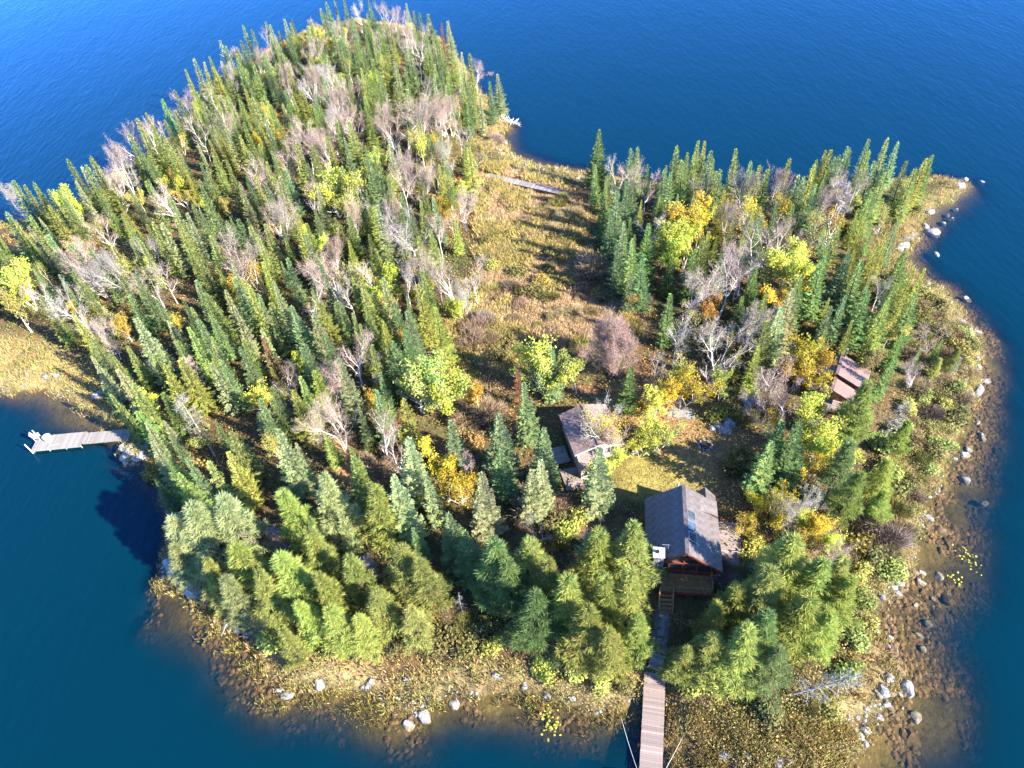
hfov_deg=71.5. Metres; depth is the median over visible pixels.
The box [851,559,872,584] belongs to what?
leafy bush
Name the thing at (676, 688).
leafy bush
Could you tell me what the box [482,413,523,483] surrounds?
fir tree
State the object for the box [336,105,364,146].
birch tree
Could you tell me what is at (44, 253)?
spruce tree
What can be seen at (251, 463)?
spruce tree
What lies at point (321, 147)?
spruce tree
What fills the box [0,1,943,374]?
distant firs
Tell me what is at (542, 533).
birch tree
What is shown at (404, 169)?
birch tree
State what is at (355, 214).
birch tree
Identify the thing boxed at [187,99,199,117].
leafy tree
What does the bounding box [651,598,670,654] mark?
gravel path
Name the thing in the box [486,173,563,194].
plank footbridge
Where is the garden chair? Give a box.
[28,432,40,441]
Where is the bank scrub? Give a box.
[847,284,982,591]
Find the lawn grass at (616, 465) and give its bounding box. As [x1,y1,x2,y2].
[589,381,770,535]
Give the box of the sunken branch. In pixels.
[201,628,210,646]
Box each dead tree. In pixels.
[125,164,143,193]
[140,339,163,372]
[171,391,215,456]
[179,355,209,389]
[241,525,261,546]
[262,524,287,549]
[272,529,297,554]
[357,553,380,577]
[455,593,464,615]
[577,521,589,556]
[740,395,754,416]
[788,667,863,707]
[816,180,860,240]
[879,398,913,436]
[948,357,963,376]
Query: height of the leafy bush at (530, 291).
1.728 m
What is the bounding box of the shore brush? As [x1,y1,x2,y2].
[60,178,983,767]
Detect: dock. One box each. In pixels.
[24,429,130,453]
[639,672,664,767]
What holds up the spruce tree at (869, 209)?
on the terrain at (940, 738)
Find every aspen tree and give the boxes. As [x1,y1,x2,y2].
[28,261,53,287]
[87,219,108,244]
[87,299,128,329]
[115,256,140,273]
[163,169,173,182]
[167,189,191,210]
[175,133,186,154]
[212,75,229,95]
[240,260,261,291]
[257,102,279,121]
[258,69,280,94]
[266,220,280,244]
[274,121,292,154]
[276,154,299,190]
[330,259,365,282]
[337,37,354,61]
[337,57,352,82]
[346,172,370,214]
[379,291,402,312]
[389,171,400,198]
[395,320,418,343]
[403,122,423,162]
[416,131,430,169]
[420,150,443,193]
[434,151,461,176]
[440,172,457,209]
[441,95,462,136]
[443,201,462,236]
[577,404,614,445]
[603,409,624,458]
[626,292,639,311]
[671,299,704,335]
[731,180,760,223]
[754,204,767,237]
[757,387,784,423]
[760,404,784,435]
[769,189,793,230]
[790,240,815,284]
[803,222,840,259]
[805,205,828,243]
[822,204,844,244]
[873,203,891,234]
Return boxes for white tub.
[42,433,51,441]
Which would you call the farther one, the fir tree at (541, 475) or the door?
the door
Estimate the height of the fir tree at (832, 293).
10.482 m
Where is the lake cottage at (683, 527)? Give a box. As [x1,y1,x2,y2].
[645,482,742,615]
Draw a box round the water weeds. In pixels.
[148,573,719,767]
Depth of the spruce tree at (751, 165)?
111.43 m
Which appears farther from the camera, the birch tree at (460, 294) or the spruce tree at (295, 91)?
the spruce tree at (295, 91)
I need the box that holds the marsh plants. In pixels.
[664,703,867,767]
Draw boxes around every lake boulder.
[281,692,293,699]
[315,679,324,690]
[364,678,374,689]
[403,719,414,731]
[418,708,430,723]
[448,699,459,709]
[492,673,502,679]
[521,682,527,689]
[544,693,550,698]
[717,749,730,759]
[744,751,752,758]
[774,756,785,767]
[857,732,864,740]
[860,725,868,733]
[863,738,868,746]
[874,689,882,699]
[878,684,889,697]
[880,592,885,600]
[882,701,890,707]
[884,673,894,682]
[890,585,898,589]
[894,246,903,251]
[897,242,909,248]
[901,680,914,697]
[902,235,913,241]
[910,710,921,724]
[914,632,923,638]
[916,578,926,586]
[919,645,925,652]
[922,223,929,229]
[924,228,940,238]
[924,514,933,520]
[924,620,932,627]
[925,209,934,214]
[935,572,943,580]
[955,182,965,189]
[958,452,970,457]
[959,476,970,484]
[962,295,971,302]
[965,446,972,452]
[975,384,984,396]
[979,432,985,441]
[980,378,990,384]
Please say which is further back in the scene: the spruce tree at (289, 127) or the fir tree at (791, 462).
the spruce tree at (289, 127)
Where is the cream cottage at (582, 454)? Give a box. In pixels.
[550,404,623,490]
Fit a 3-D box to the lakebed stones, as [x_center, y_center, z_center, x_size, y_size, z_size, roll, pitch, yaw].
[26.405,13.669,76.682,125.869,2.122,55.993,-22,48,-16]
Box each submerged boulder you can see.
[893,713,899,722]
[899,727,908,742]
[903,605,910,612]
[905,729,920,747]
[914,672,921,682]
[919,257,927,263]
[925,618,936,627]
[930,610,944,623]
[934,526,946,536]
[938,495,946,499]
[938,547,945,556]
[940,592,952,605]
[940,690,948,702]
[941,499,948,504]
[942,537,953,547]
[951,524,959,533]
[966,462,973,471]
[976,442,990,451]
[988,396,1001,403]
[992,446,997,456]
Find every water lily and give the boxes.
[540,704,560,741]
[952,544,981,575]
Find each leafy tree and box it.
[0,255,37,310]
[0,281,35,332]
[49,183,83,218]
[66,300,96,326]
[106,309,133,340]
[111,262,125,283]
[123,188,144,210]
[128,256,148,273]
[139,387,159,409]
[155,174,183,201]
[168,309,186,332]
[184,190,204,208]
[186,423,213,448]
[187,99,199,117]
[199,199,216,221]
[217,196,234,220]
[225,273,255,301]
[237,376,291,411]
[251,132,262,152]
[260,106,270,124]
[260,431,283,462]
[263,126,274,142]
[290,350,304,374]
[296,141,311,159]
[297,224,331,250]
[301,26,337,59]
[304,160,366,217]
[315,57,323,74]
[325,221,349,243]
[331,72,348,89]
[332,175,360,224]
[334,261,388,301]
[337,26,347,40]
[357,70,391,96]
[362,385,378,415]
[365,262,399,300]
[367,400,393,432]
[369,145,391,181]
[380,55,391,75]
[385,354,453,413]
[400,346,473,410]
[415,130,451,158]
[417,436,460,476]
[418,467,478,508]
[426,366,464,415]
[433,128,441,141]
[436,196,451,221]
[437,456,457,487]
[444,296,464,319]
[453,180,468,213]
[457,135,496,169]
[462,375,483,408]
[507,330,578,391]
[509,353,564,400]
[538,540,545,554]
[555,348,584,393]
[586,445,627,475]
[621,420,669,460]
[635,406,666,447]
[639,415,685,457]
[641,378,668,417]
[651,218,681,268]
[658,222,688,269]
[659,361,726,408]
[660,189,713,240]
[660,351,697,389]
[661,231,692,268]
[661,373,684,410]
[662,203,696,232]
[674,214,703,268]
[688,198,716,252]
[697,291,722,330]
[700,304,714,334]
[710,364,734,400]
[725,195,769,241]
[727,444,744,469]
[733,510,760,535]
[744,484,781,515]
[758,275,811,313]
[759,233,806,294]
[760,479,799,539]
[775,243,819,292]
[776,344,836,388]
[777,330,836,387]
[787,506,816,529]
[789,412,868,463]
[791,389,842,455]
[796,518,825,556]
[798,448,832,480]
[804,508,840,538]
[805,385,831,422]
[806,268,824,287]
[820,532,846,553]
[834,188,862,219]
[858,347,884,374]
[876,313,912,348]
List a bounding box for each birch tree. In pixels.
[0,182,27,221]
[18,281,62,324]
[45,278,93,333]
[54,233,101,283]
[56,234,106,293]
[65,255,111,300]
[77,248,143,302]
[79,315,120,359]
[83,212,121,255]
[99,164,132,209]
[102,135,134,194]
[117,118,150,167]
[128,234,169,272]
[128,262,166,310]
[136,115,164,153]
[144,259,179,303]
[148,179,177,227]
[168,88,200,127]
[170,107,182,131]
[183,115,212,161]
[205,86,228,123]
[206,103,241,145]
[208,224,267,287]
[217,63,238,99]
[219,244,255,294]
[229,47,249,65]
[239,157,261,184]
[247,158,270,198]
[250,41,274,80]
[250,173,280,210]
[259,26,278,68]
[260,194,302,241]
[269,360,298,408]
[275,148,295,189]
[277,56,294,107]
[281,135,307,172]
[285,124,319,174]
[286,60,307,104]
[288,126,342,174]
[290,114,313,140]
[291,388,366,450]
[295,74,322,114]
[295,247,343,304]
[297,62,343,103]
[299,277,328,317]
[301,41,318,66]
[301,178,326,219]
[305,58,320,103]
[307,19,330,37]
[307,34,327,72]
[317,85,354,120]
[317,137,334,178]
[317,359,346,411]
[320,84,345,129]
[323,98,348,150]
[324,113,352,159]
[324,224,348,281]
[326,73,358,114]
[328,17,353,58]
[334,268,356,322]
[335,327,374,391]
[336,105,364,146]
[338,75,363,115]
[343,104,364,149]
[343,191,362,239]
[351,2,363,33]
[353,260,377,290]
[361,191,392,233]
[367,411,399,458]
[369,108,396,150]
[370,1,395,35]
[371,29,385,58]
[374,99,391,138]
[377,113,404,158]
[379,203,434,262]
[383,184,401,244]
[383,435,403,475]
[386,164,423,211]
[388,5,408,41]
[391,149,417,198]
[392,90,441,148]
[395,260,416,306]
[396,37,415,75]
[398,23,430,61]
[401,17,413,52]
[403,33,432,79]
[404,245,439,303]
[411,104,429,132]
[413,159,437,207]
[414,101,446,139]
[419,255,446,302]
[421,75,433,122]
[423,86,463,138]
[425,211,453,257]
[425,257,453,305]
[426,96,456,136]
[432,138,455,172]
[435,103,449,147]
[448,117,467,157]
[449,180,481,231]
[451,278,472,314]
[452,126,473,153]
[454,450,474,475]
[465,252,489,304]
[472,57,484,89]
[521,512,553,541]
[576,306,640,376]
[578,391,625,454]
[592,407,629,453]
[604,153,634,196]
[615,153,647,195]
[633,168,660,213]
[634,215,666,255]
[645,351,666,387]
[663,315,695,367]
[677,267,700,291]
[679,257,737,318]
[686,174,718,202]
[695,314,761,395]
[707,245,768,320]
[716,235,752,294]
[718,199,747,239]
[722,168,744,210]
[724,297,785,353]
[726,166,762,211]
[727,255,747,301]
[735,210,764,290]
[738,368,781,426]
[750,173,792,212]
[754,215,783,260]
[754,349,797,405]
[761,225,785,262]
[765,216,810,261]
[767,161,793,210]
[769,365,803,422]
[770,485,806,539]
[797,415,825,447]
[798,481,830,515]
[804,178,843,232]
[812,537,863,561]
[822,162,849,212]
[823,178,854,229]
[846,167,872,205]
[871,271,896,310]
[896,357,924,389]
[913,321,950,352]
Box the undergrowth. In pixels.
[0,18,976,767]
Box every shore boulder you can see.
[91,389,104,400]
[118,443,124,452]
[119,450,135,461]
[122,461,128,466]
[123,442,134,451]
[136,450,147,460]
[141,444,149,449]
[235,626,240,633]
[242,631,250,638]
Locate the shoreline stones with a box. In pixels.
[0,157,965,767]
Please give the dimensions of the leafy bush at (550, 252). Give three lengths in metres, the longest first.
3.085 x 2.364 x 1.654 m
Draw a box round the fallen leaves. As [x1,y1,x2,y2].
[338,394,768,543]
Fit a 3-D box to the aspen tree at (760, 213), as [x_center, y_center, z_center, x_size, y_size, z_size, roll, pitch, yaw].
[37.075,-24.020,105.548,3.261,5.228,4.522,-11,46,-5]
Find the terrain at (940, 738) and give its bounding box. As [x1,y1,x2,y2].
[0,16,1010,767]
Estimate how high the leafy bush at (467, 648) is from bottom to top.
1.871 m
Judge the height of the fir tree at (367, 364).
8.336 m
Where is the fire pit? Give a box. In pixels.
[696,438,712,451]
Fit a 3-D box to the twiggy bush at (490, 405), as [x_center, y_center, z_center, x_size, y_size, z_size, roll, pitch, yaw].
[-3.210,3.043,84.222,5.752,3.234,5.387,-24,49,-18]
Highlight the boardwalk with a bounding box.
[648,652,663,672]
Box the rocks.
[498,111,519,126]
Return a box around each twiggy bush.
[356,449,381,470]
[361,457,398,483]
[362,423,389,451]
[371,467,400,492]
[379,439,420,469]
[436,595,459,625]
[447,401,486,429]
[450,610,475,643]
[453,307,474,322]
[454,324,488,353]
[459,314,488,338]
[467,362,480,376]
[468,278,481,288]
[468,393,510,426]
[469,309,497,328]
[474,152,485,160]
[475,139,496,152]
[480,228,505,237]
[480,283,503,295]
[483,211,491,217]
[486,330,502,346]
[488,133,504,146]
[488,244,511,253]
[498,325,514,334]
[499,278,523,294]
[505,312,521,321]
[508,482,538,529]
[513,296,530,310]
[520,213,531,222]
[531,320,544,328]
[534,206,556,217]
[538,195,551,203]
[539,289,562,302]
[544,310,559,321]
[545,192,572,207]
[546,219,560,232]
[549,489,573,521]
[552,207,579,221]
[554,302,584,319]
[555,254,569,263]
[558,232,584,245]
[565,259,579,266]
[567,280,590,293]
[569,204,584,217]
[571,263,609,290]
[573,292,587,303]
[574,248,613,276]
[574,315,586,323]
[582,305,600,315]
[593,292,607,303]
[622,281,654,299]
[691,684,715,706]
[711,564,740,585]
[716,547,734,576]
[724,562,750,584]
[726,407,760,426]
[744,393,771,413]
[756,677,779,704]
[796,699,820,719]
[808,525,849,553]
[827,218,847,234]
[841,220,855,236]
[849,506,875,528]
[853,505,906,551]
[861,521,916,562]
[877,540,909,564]
[885,515,919,540]
[894,486,929,506]
[896,461,911,478]
[899,412,921,428]
[900,347,920,361]
[905,376,933,397]
[909,429,925,451]
[910,472,928,486]
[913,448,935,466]
[918,404,945,421]
[919,299,936,307]
[924,331,938,341]
[929,309,948,320]
[929,371,955,389]
[938,344,966,365]
[946,326,967,340]
[947,389,975,407]
[952,317,971,329]
[957,362,982,379]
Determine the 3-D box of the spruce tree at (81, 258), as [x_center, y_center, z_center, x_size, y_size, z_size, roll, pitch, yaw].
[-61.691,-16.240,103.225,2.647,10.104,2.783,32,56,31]
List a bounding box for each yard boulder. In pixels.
[708,425,716,430]
[711,420,722,430]
[718,421,731,435]
[723,417,735,426]
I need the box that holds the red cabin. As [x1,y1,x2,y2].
[803,348,870,411]
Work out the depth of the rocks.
141.67 m
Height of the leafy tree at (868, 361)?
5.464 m
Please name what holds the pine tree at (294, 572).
on the terrain at (940, 738)
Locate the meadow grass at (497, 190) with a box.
[425,158,656,397]
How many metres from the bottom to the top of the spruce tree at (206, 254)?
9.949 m
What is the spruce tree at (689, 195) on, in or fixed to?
on the terrain at (940, 738)
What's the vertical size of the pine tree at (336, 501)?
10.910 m
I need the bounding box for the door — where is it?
[830,391,839,400]
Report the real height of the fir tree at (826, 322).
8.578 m
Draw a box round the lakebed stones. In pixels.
[149,226,1007,767]
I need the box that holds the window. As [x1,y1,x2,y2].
[606,446,614,452]
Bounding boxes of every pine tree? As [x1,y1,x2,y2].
[161,513,216,575]
[167,540,205,593]
[178,529,220,581]
[180,498,261,584]
[201,556,238,617]
[212,490,273,566]
[218,571,260,632]
[224,539,289,616]
[251,569,311,636]
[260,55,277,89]
[260,548,334,625]
[273,487,331,556]
[277,625,313,671]
[293,599,331,652]
[300,522,343,585]
[311,570,358,631]
[315,470,365,542]
[320,602,363,661]
[339,551,384,614]
[343,611,391,664]
[357,482,409,556]
[360,585,404,648]
[381,541,435,618]
[396,604,434,657]
[406,555,455,621]
[470,535,527,616]
[486,554,530,619]
[500,586,565,671]
[511,533,552,599]
[537,555,563,618]
[538,570,591,649]
[554,600,607,675]
[562,523,621,600]
[582,623,633,685]
[588,570,627,634]
[598,518,666,598]
[603,564,653,648]
[617,609,659,672]
[654,643,701,701]
[681,628,727,690]
[688,599,731,642]
[688,633,708,671]
[704,618,771,701]
[706,579,756,639]
[725,606,789,667]
[726,562,784,642]
[737,642,794,714]
[742,529,810,610]
[770,587,824,669]
[779,553,845,639]
[795,608,840,668]
[816,436,855,500]
[819,377,876,450]
[820,552,852,615]
[820,573,863,635]
[821,469,867,533]
[857,489,894,527]
[860,456,894,500]
[884,420,911,461]
[925,358,942,382]
[941,347,961,373]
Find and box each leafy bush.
[139,461,160,481]
[155,473,167,485]
[255,626,280,656]
[284,642,300,672]
[316,632,338,657]
[346,647,363,661]
[378,632,403,658]
[416,615,456,655]
[421,628,469,660]
[426,600,446,624]
[443,301,477,316]
[454,627,478,662]
[464,432,484,456]
[464,617,491,645]
[466,292,480,302]
[478,235,492,245]
[478,630,506,658]
[483,345,511,363]
[484,258,499,271]
[501,334,517,354]
[504,228,520,238]
[505,305,518,314]
[506,204,516,216]
[506,264,527,278]
[510,284,542,299]
[526,241,537,249]
[530,654,556,687]
[531,272,552,287]
[539,342,549,356]
[540,508,571,534]
[541,247,558,258]
[541,533,571,551]
[542,260,556,272]
[542,543,556,557]
[546,229,558,239]
[550,516,579,541]
[551,269,571,285]
[564,663,590,684]
[565,215,582,226]
[568,506,589,530]
[590,664,615,697]
[612,675,635,696]
[633,398,648,413]
[636,442,656,455]
[672,664,694,700]
[684,676,717,697]
[702,402,729,422]
[706,670,735,690]
[719,457,746,478]
[720,398,742,414]
[726,441,755,468]
[732,681,753,700]
[737,549,760,567]
[740,519,753,538]
[741,532,767,553]
[742,555,756,578]
[746,496,763,510]
[755,696,788,734]
[764,488,785,514]
[771,512,802,538]
[785,500,814,522]
[809,696,842,727]
[828,658,866,685]
[839,618,872,654]
[843,528,877,556]
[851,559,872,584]
[852,585,877,613]
[853,612,882,640]
[859,541,886,565]
[867,430,897,456]
[869,552,909,585]
[874,455,906,482]
[874,484,911,521]
[875,216,891,226]
[885,419,923,443]
[889,480,916,500]
[892,499,916,518]
[897,474,925,494]
[900,397,917,416]
[900,520,923,543]
[905,437,922,454]
[908,309,934,330]
[910,205,923,212]
[910,283,932,299]
[913,388,935,408]
[915,303,935,315]
[915,365,929,381]
[921,420,939,436]
[921,437,946,462]
[922,460,942,477]
[923,292,951,308]
[924,319,942,335]
[925,434,959,452]
[929,340,946,354]
[932,323,956,343]
[932,387,955,403]
[934,302,948,317]
[934,397,954,414]
[936,420,963,435]
[939,400,970,428]
[942,319,957,328]
[942,334,973,354]
[945,379,968,395]
[948,399,970,414]
[952,324,974,337]
[963,353,976,366]
[964,335,981,352]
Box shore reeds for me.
[0,21,986,767]
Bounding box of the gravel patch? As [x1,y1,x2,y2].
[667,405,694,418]
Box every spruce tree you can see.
[0,257,12,286]
[4,211,47,266]
[11,180,45,232]
[13,221,47,266]
[23,184,52,229]
[26,226,63,273]
[29,215,61,266]
[32,182,59,227]
[33,266,55,294]
[34,186,69,236]
[46,234,76,283]
[47,189,76,238]
[62,193,91,234]
[66,159,103,213]
[70,243,107,297]
[70,271,110,326]
[80,167,102,207]
[84,165,112,208]
[89,156,128,211]
[91,339,128,392]
[101,385,125,418]
[110,243,142,293]
[114,216,129,245]
[118,274,153,328]
[123,212,142,237]
[124,162,137,187]
[127,295,163,343]
[129,239,153,285]
[135,118,162,168]
[136,231,154,257]
[138,238,168,288]
[139,128,166,177]
[139,293,157,321]
[144,181,173,232]
[151,222,186,278]
[155,300,191,356]
[160,223,190,277]
[163,120,184,158]
[167,320,192,357]
[168,197,194,242]
[173,110,194,149]
[174,91,197,139]
[174,213,205,273]
[176,340,203,381]
[177,357,225,419]
[183,240,212,289]
[185,213,213,266]
[186,165,198,190]
[187,326,219,386]
[190,307,212,337]
[192,205,216,254]
[193,59,212,105]
[193,89,206,124]
[193,115,206,141]
[194,124,204,147]
[195,92,212,132]
[195,319,232,370]
[197,141,212,171]
[197,145,213,178]
[201,102,223,148]
[203,62,219,100]
[203,292,241,351]
[204,70,221,115]
[205,89,220,128]
[206,460,240,502]
[208,315,237,361]
[209,59,223,84]
[209,128,231,173]
[209,363,241,415]
[210,336,238,383]
[215,109,234,155]
[217,216,240,272]
[218,40,235,76]
[219,95,232,134]
[219,360,254,413]
[224,65,243,103]
[224,126,246,169]
[224,289,249,340]
[225,46,240,85]
[225,132,235,158]
[225,220,248,270]
[228,430,265,482]
[231,119,250,167]
[233,277,262,334]
[236,49,245,76]
[236,54,250,95]
[236,59,252,101]
[236,218,260,268]
[237,347,270,399]
[238,99,255,143]
[238,183,261,234]
[239,40,258,79]
[242,25,255,60]
[242,122,262,171]
[244,69,262,111]
[244,89,258,129]
[246,177,266,226]
[246,284,272,338]
[248,151,264,191]
[248,226,273,282]
[250,88,264,130]
[250,97,270,146]
[251,29,262,68]
[253,65,272,108]
[253,115,268,148]
[255,64,265,90]
[256,234,281,284]
[256,275,270,303]
[256,293,281,347]
[256,412,270,441]
[257,398,285,448]
[258,144,275,185]
[261,141,273,169]
[261,261,286,309]
[261,337,284,384]
[263,224,289,278]
[265,22,276,62]
[265,161,284,207]
[266,101,283,139]
[268,302,296,362]
[269,24,283,60]
[269,35,283,72]
[269,385,298,442]
[270,105,290,152]
[274,158,287,198]
[278,175,298,224]
[280,222,295,253]
[282,103,292,131]
[283,19,292,58]
[284,140,297,173]
[285,57,299,99]
[286,67,303,117]
[286,258,310,307]
[287,359,300,388]
[288,32,304,80]
[288,122,302,159]
[290,389,323,449]
[291,18,301,54]
[294,143,315,195]
[298,376,327,429]
[299,89,316,129]
[303,65,314,99]
[305,163,324,214]
[307,121,324,168]
[308,52,321,99]
[310,104,316,130]
[310,145,334,195]
[310,369,344,428]
[313,128,328,162]
[314,301,348,358]
[317,172,331,210]
[319,264,345,321]
[320,8,331,43]
[321,53,333,88]
[324,170,337,201]
[325,2,339,40]
[325,29,335,61]
[325,47,340,83]
[325,55,336,98]
[331,27,342,69]
[333,0,343,31]
[333,301,354,346]
[337,118,358,174]
[337,302,359,353]
[337,510,363,555]
[338,41,352,84]
[340,165,356,220]
[343,0,354,38]
[349,446,370,485]
[351,312,361,353]
[353,50,364,92]
[357,75,363,99]
[359,279,383,336]
[364,113,383,161]
[366,14,372,43]
[369,344,393,400]
[370,58,387,97]
[370,291,388,330]
[371,205,387,249]
[373,389,399,449]
[375,204,397,260]
[378,70,392,113]
[380,53,392,96]
[381,277,401,331]
[384,53,394,82]
[384,246,404,297]
[384,348,397,379]
[386,177,402,224]
[390,341,412,398]
[392,61,403,98]
[392,82,408,127]
[394,62,406,108]
[397,430,405,454]
[399,398,422,451]
[401,328,425,382]
[403,310,432,365]
[404,48,411,89]
[406,44,421,92]
[409,211,425,256]
[413,11,420,47]
[416,31,423,68]
[417,13,425,52]
[418,118,426,156]
[423,33,433,76]
[423,474,445,529]
[424,54,432,92]
[428,91,438,132]
[430,43,441,80]
[431,197,443,236]
[432,76,444,126]
[434,70,443,110]
[440,24,447,57]
[447,89,456,127]
[452,219,464,256]
[460,52,469,91]
[460,79,471,116]
[462,147,484,198]
[463,141,473,175]
[464,54,479,101]
[466,79,470,108]
[470,87,479,126]
[477,95,488,135]
[512,369,521,406]
[619,147,637,195]
[630,147,642,193]
[651,169,665,215]
[661,172,675,219]
[666,145,679,196]
[669,161,687,205]
[671,158,684,205]
[680,152,689,195]
[683,152,695,201]
[685,141,700,187]
[695,141,705,187]
[697,150,712,196]
[706,171,719,219]
[708,169,723,221]
[710,191,726,243]
[714,190,727,235]
[723,148,739,195]
[737,161,752,208]
[743,216,762,273]
[744,165,760,213]
[752,168,771,221]
[771,158,791,205]
[776,204,794,253]
[779,173,801,227]
[784,176,805,227]
[795,183,816,235]
[799,164,816,214]
[814,150,832,199]
[815,150,826,194]
[817,156,836,205]
[823,154,841,200]
[834,146,849,190]
[836,148,851,195]
[848,139,870,189]
[848,150,870,199]
[848,192,873,242]
[853,160,876,211]
[862,189,876,239]
[864,137,888,195]
[867,172,886,222]
[880,140,899,190]
[883,161,907,213]
[888,168,917,226]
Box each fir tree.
[0,247,31,282]
[38,295,82,348]
[47,205,88,257]
[57,190,96,245]
[71,266,101,305]
[71,314,111,365]
[75,181,100,221]
[87,247,125,302]
[87,342,109,376]
[88,292,121,338]
[90,355,126,404]
[93,185,124,234]
[109,394,144,442]
[110,183,134,221]
[113,356,142,391]
[115,368,158,417]
[126,346,156,391]
[128,133,158,186]
[131,383,170,436]
[133,317,180,384]
[134,273,174,331]
[134,410,170,456]
[137,149,157,192]
[144,422,177,461]
[145,112,170,153]
[145,224,168,265]
[147,155,173,199]
[150,124,175,177]
[150,441,174,488]
[152,355,175,395]
[155,479,181,513]
[160,181,180,221]
[160,392,197,440]
[161,98,183,146]
[162,363,199,417]
[163,420,188,453]
[166,455,206,506]
[169,433,194,465]
[172,151,200,201]
[172,214,198,258]
[176,472,215,520]
[182,301,214,359]
[184,70,203,112]
[185,458,218,506]
[192,104,211,150]
[194,280,215,327]
[196,256,224,306]
[198,179,222,231]
[207,171,229,215]
[208,139,228,183]
[208,235,232,292]
[211,358,236,402]
[212,156,231,195]
[213,67,235,112]
[214,419,235,453]
[215,125,242,178]
[215,303,231,335]
[219,271,239,307]
[225,97,247,147]
[226,159,249,217]
[226,451,265,512]
[226,460,243,490]
[228,95,245,136]
[231,264,259,317]
[233,306,261,357]
[239,135,257,181]
[241,338,267,379]
[247,218,266,254]
[253,174,276,231]
[257,120,271,159]
[259,158,273,194]
[260,328,283,373]
[263,53,282,94]
[263,116,281,163]
[264,183,284,235]
[265,62,281,106]
[268,129,285,170]
[270,150,285,187]
[270,280,289,318]
[270,367,289,399]
[272,281,297,340]
[275,429,319,500]
[276,191,297,240]
[283,169,306,217]
[284,238,303,279]
[289,305,318,368]
[292,95,306,135]
[295,442,310,470]
[296,225,306,257]
[297,222,326,282]
[299,346,330,399]
[304,233,328,291]
[304,344,325,384]
[305,223,324,263]
[307,25,319,71]
[307,516,330,545]
[309,20,318,48]
[309,313,340,372]
[310,288,327,323]
[312,60,324,104]
[313,108,330,140]
[314,96,329,132]
[314,113,334,157]
[314,209,330,246]
[316,183,333,232]
[319,105,333,142]
[322,75,338,120]
[323,13,336,53]
[323,334,348,384]
[324,433,345,470]
[326,135,342,186]
[334,218,349,263]
[335,122,350,166]
[337,358,369,427]
[343,138,356,188]
[346,215,369,264]
[347,81,363,125]
[347,120,369,177]
[347,240,362,269]
[348,261,364,298]
[350,456,372,515]
[351,16,364,63]
[351,276,363,312]
[353,165,365,198]
[356,197,369,236]
[358,407,375,450]
[359,324,378,372]
[360,68,372,116]
[362,48,373,87]
[362,96,379,139]
[363,158,385,206]
[363,304,382,354]
[364,34,377,75]
[364,71,376,112]
[367,207,377,244]
[368,234,383,273]
[373,82,389,135]
[373,157,386,190]
[374,249,388,288]
[376,171,391,218]
[378,102,392,147]
[378,322,403,370]
[379,372,396,419]
[383,18,395,60]
[386,473,430,547]
[387,138,402,188]
[388,175,401,217]
[392,302,406,350]
[398,143,408,180]
[398,228,416,277]
[398,436,434,509]
[399,192,418,247]
[405,89,423,140]
[406,267,416,299]
[406,297,418,329]
[408,48,423,96]
[411,527,433,565]
[413,285,436,350]
[414,163,428,206]
[415,236,437,288]
[419,200,433,242]
[419,270,442,322]
[422,182,434,228]
[424,133,443,185]
[426,230,446,273]
[430,51,436,96]
[430,306,460,371]
[432,64,444,104]
[433,199,448,247]
[435,140,444,176]
[436,165,451,214]
[437,39,451,88]
[438,54,447,93]
[439,131,443,168]
[440,512,465,576]
[443,154,449,181]
[444,21,459,63]
[444,167,454,203]
[444,420,468,470]
[447,72,460,117]
[453,529,483,592]
[461,150,471,187]
[469,471,507,549]
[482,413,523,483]
[486,81,499,123]
[491,449,518,505]
[493,74,509,119]
[514,381,540,448]
[516,469,548,525]
[529,427,561,489]
[533,459,554,517]
[544,347,565,403]
[580,447,616,521]
[582,129,608,188]
[588,163,601,210]
[588,165,597,199]
[593,195,607,244]
[596,178,612,225]
[598,210,617,270]
[600,187,623,246]
[601,173,611,208]
[603,244,624,299]
[606,160,616,199]
[609,221,632,277]
[613,366,638,415]
[616,181,639,242]
[619,238,642,295]
[619,272,634,314]
[623,217,632,256]
[623,255,651,313]
[627,179,638,217]
[633,234,637,260]
[634,223,656,282]
[642,164,651,202]
[649,201,664,248]
[651,194,662,229]
[656,293,675,348]
[657,255,675,299]
[658,165,667,209]
[669,194,680,226]
[674,251,698,305]
[691,237,707,297]
[698,231,712,283]
[701,159,714,198]
[703,319,716,352]
[709,254,722,295]
[711,270,725,312]
[713,238,727,281]
[722,331,733,362]
[726,211,735,251]
[726,296,745,335]
[727,346,741,381]
[730,268,760,320]
[731,240,747,281]
[735,231,744,262]
[735,345,761,399]
[737,211,754,254]
[738,441,775,507]
[743,320,773,378]
[747,420,785,481]
[751,291,767,336]
[754,255,762,286]
[757,306,784,367]
[758,258,772,300]
[762,201,778,247]
[768,288,798,355]
[770,421,804,493]
[782,274,804,337]
[784,208,794,242]
[797,255,826,322]
[801,160,817,210]
[808,179,824,221]
[809,327,828,357]
[810,305,832,354]
[814,298,829,331]
[815,238,831,277]
[818,222,841,267]
[818,251,827,285]
[819,253,851,318]
[826,294,847,349]
[830,247,851,285]
[830,259,864,322]
[834,249,856,301]
[835,290,870,351]
[835,321,852,355]
[836,401,863,443]
[841,209,858,248]
[847,213,865,257]
[849,228,863,270]
[851,280,869,315]
[854,243,879,299]
[856,328,873,362]
[858,298,890,354]
[859,245,875,275]
[866,283,898,335]
[870,236,887,278]
[870,355,896,402]
[873,251,907,302]
[878,220,898,269]
[879,331,904,374]
[884,292,918,347]
[887,270,914,323]
[901,158,928,207]
[901,268,925,313]
[910,155,933,206]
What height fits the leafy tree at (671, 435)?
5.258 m
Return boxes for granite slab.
[162,558,207,601]
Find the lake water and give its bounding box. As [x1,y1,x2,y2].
[0,0,1023,767]
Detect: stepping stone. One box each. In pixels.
[655,638,665,644]
[657,628,664,635]
[659,613,668,619]
[659,620,665,628]

